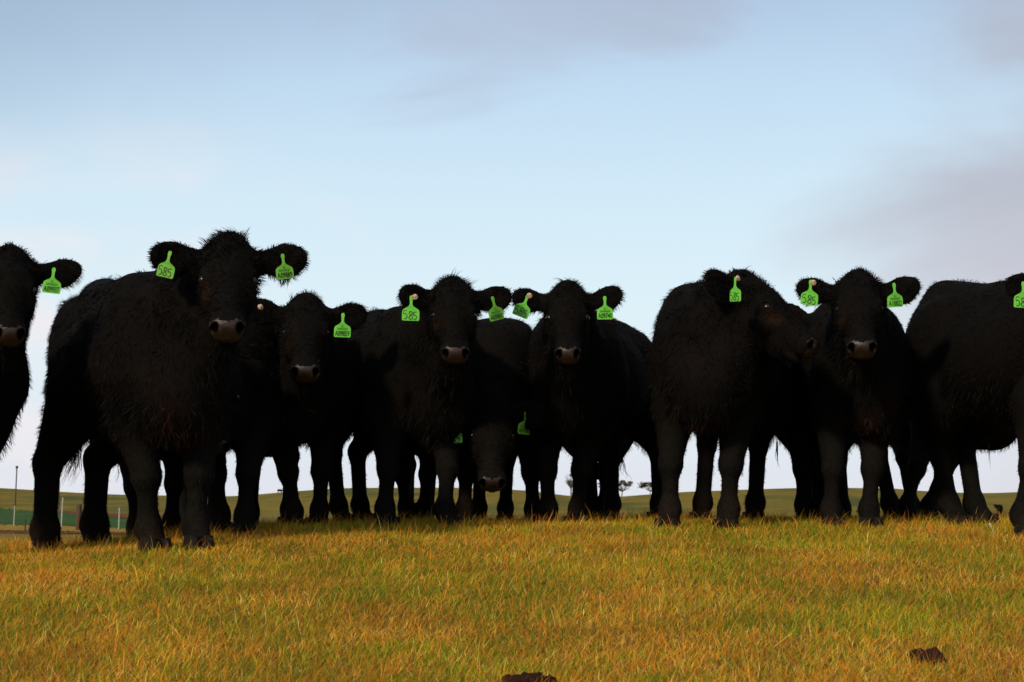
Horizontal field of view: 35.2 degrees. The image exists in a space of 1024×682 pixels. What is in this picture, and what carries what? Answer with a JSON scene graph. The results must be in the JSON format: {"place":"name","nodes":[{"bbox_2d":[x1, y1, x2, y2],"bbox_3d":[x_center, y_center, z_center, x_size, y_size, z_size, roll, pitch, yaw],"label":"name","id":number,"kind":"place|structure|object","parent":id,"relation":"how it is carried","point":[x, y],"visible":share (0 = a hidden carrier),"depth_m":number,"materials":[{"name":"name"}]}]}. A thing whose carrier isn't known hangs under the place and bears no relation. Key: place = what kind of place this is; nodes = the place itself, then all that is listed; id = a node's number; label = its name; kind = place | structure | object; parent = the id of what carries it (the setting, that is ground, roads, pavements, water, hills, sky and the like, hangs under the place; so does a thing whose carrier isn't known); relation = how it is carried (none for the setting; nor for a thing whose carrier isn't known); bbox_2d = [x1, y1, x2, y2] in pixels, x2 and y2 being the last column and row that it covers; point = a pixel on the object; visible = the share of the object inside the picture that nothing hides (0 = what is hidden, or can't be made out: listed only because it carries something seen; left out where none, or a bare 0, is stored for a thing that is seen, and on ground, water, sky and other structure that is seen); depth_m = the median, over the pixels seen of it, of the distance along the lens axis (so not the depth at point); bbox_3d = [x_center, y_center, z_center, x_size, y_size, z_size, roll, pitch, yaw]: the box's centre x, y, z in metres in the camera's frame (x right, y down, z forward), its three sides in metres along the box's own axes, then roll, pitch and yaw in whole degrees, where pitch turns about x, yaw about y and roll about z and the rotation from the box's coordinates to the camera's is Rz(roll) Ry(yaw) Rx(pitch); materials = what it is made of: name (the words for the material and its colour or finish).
{"place":"outdoors","nodes":[
{"label":"outdoors","id":0,"kind":"place"},
{"bbox_2d":[0,524,125,532],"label":"stubble field","id":1,"kind":"structure","parent":0,"point":[21,527],"depth_m":82.22,"materials":[{"name":"plant"}]},
{"bbox_2d":[0,531,125,534],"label":"dirt track","id":2,"kind":"structure","parent":0,"point":[28,532],"depth_m":72.18,"materials":[{"name":"red soil"}]},
{"bbox_2d":[0,507,126,528],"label":"crop field","id":3,"kind":"structure","parent":0,"point":[7,516],"depth_m":125.63,"materials":[{"name":"green plant"}]},
{"bbox_2d":[58,511,161,518],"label":"red soil strip","id":4,"kind":"object","parent":3,"relation":"on","point":[114,514],"visible":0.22,"depth_m":157.85,"materials":[{"name":"brown soil"}]},
{"bbox_2d":[0,488,1023,681],"bbox_3d":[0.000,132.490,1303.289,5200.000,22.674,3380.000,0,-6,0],"label":"ground","id":5,"kind":"structure","parent":0,"point":[270,503],"depth_m":4.60,"materials":[{"name":"green plant"}]},
{"bbox_2d":[15,466,17,509],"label":"pole","id":6,"kind":"object","parent":5,"relation":"on","point":[16,487],"visible":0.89,"depth_m":189.21,"materials":[{"name":"grey metal"}]},
{"bbox_2d":[0,241,83,462],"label":"black calf","id":7,"kind":"object","parent":5,"relation":"on","point":[24,276],"visible":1,"depth_m":5.88},
{"bbox_2d":[61,497,63,526],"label":"steel post","id":8,"kind":"object","parent":5,"relation":"on","point":[62,511],"visible":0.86,"depth_m":83.52,"materials":[{"name":"grey metal"}]},
{"bbox_2d":[76,504,81,529],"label":"fence post","id":9,"kind":"object","parent":5,"relation":"on","point":[78,510],"visible":0.7,"depth_m":77.45,"materials":[{"name":"brown wood"}]},
{"bbox_2d":[118,445,186,536],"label":"black calf","id":10,"kind":"object","parent":5,"relation":"on","point":[176,500],"visible":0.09,"depth_m":7.54},
{"bbox_2d":[28,226,310,551],"bbox_3d":[-1.418,0.257,6.283,0.652,1.246,1.873,3,-7,-31],"label":"black calf","id":11,"kind":"object","parent":5,"relation":"on","point":[143,368],"visible":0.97,"depth_m":5.91},
{"bbox_2d":[207,318,282,535],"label":"black calf","id":12,"kind":"object","parent":5,"relation":"on","point":[249,433],"visible":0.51,"depth_m":6.80},
{"bbox_2d":[249,289,369,525],"bbox_3d":[-0.938,0.354,7.489,0.678,1.069,1.788,0,-6,0],"label":"black calf","id":13,"kind":"object","parent":5,"relation":"on","point":[319,386],"visible":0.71,"depth_m":6.99},
{"bbox_2d":[395,438,436,519],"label":"black calf","id":14,"kind":"object","parent":5,"relation":"on","point":[405,481],"visible":0.12,"depth_m":8.24},
{"bbox_2d":[328,267,513,527],"bbox_3d":[-0.482,0.318,7.450,0.634,1.122,1.930,2,-6,-23],"label":"black calf","id":15,"kind":"object","parent":5,"relation":"on","point":[413,357],"visible":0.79,"depth_m":7.09},
{"bbox_2d":[454,316,548,523],"bbox_3d":[-0.081,0.396,7.872,0.534,1.056,1.714,0,-6,0],"label":"black calf","id":16,"kind":"object","parent":5,"relation":"on","point":[508,416],"visible":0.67,"depth_m":7.40},
{"bbox_2d":[502,671,556,681],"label":"cow pat","id":17,"kind":"object","parent":5,"relation":"on","point":[524,676],"visible":0.95,"depth_m":3.30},
{"bbox_2d":[565,474,572,495],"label":"bare tree","id":18,"kind":"object","parent":5,"relation":"on","point":[569,483],"visible":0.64,"depth_m":449.91,"materials":[{"name":"grey plant"}]},
{"bbox_2d":[511,277,661,522],"bbox_3d":[0.361,0.336,7.708,0.612,1.132,1.895,-1,-6,13],"label":"black calf","id":19,"kind":"object","parent":5,"relation":"on","point":[590,389],"visible":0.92,"depth_m":7.38},
{"bbox_2d":[562,433,638,517],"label":"black calf","id":20,"kind":"object","parent":5,"relation":"on","point":[594,500],"visible":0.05,"depth_m":8.45},
{"bbox_2d":[619,480,632,496],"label":"gum tree","id":21,"kind":"object","parent":5,"relation":"on","point":[623,482],"visible":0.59,"depth_m":452.62,"materials":[{"name":"grey plant"}]},
{"bbox_2d":[637,482,651,491],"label":"gum tree","id":22,"kind":"object","parent":5,"relation":"on","point":[642,485],"visible":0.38,"depth_m":460.08,"materials":[{"name":"grey plant"}]},
{"bbox_2d":[646,266,819,529],"bbox_3d":[0.971,0.290,7.337,0.738,1.186,1.710,-1,-6,6],"label":"black calf","id":23,"kind":"object","parent":5,"relation":"on","point":[728,352],"visible":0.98,"depth_m":6.83},
{"bbox_2d":[775,300,855,517],"bbox_3d":[1.564,0.406,8.198,0.622,1.108,1.663,0,-6,0],"label":"black calf","id":24,"kind":"object","parent":5,"relation":"on","point":[799,441],"visible":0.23,"depth_m":7.84},
{"bbox_2d":[794,266,922,527],"bbox_3d":[1.562,0.302,7.432,0.599,1.152,1.812,-1,-6,6],"label":"black calf","id":25,"kind":"object","parent":5,"relation":"on","point":[856,382],"visible":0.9,"depth_m":6.99},
{"bbox_2d":[907,647,946,665],"bbox_3d":[0.919,0.700,3.582,0.074,0.046,0.101,2,-6,-15],"label":"cow pat","id":26,"kind":"object","parent":5,"relation":"on","point":[934,653],"visible":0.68,"depth_m":3.55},
{"bbox_2d":[888,407,1016,519],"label":"black calf","id":27,"kind":"object","parent":5,"relation":"on","point":[912,458],"visible":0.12,"depth_m":7.86},
{"bbox_2d":[904,272,1023,537],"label":"black calf","id":28,"kind":"object","parent":5,"relation":"on","point":[966,338],"visible":0.98,"depth_m":7.11},
{"bbox_2d":[0,0,1023,496],"label":"sky","id":29,"kind":"structure","parent":0,"point":[646,147],"materials":[{"name":"blue"}]},
{"bbox_2d":[993,504,1002,513],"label":"black calf","id":30,"kind":"object","parent":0,"point":[1000,508],"visible":0.81,"depth_m":150.55}
]}

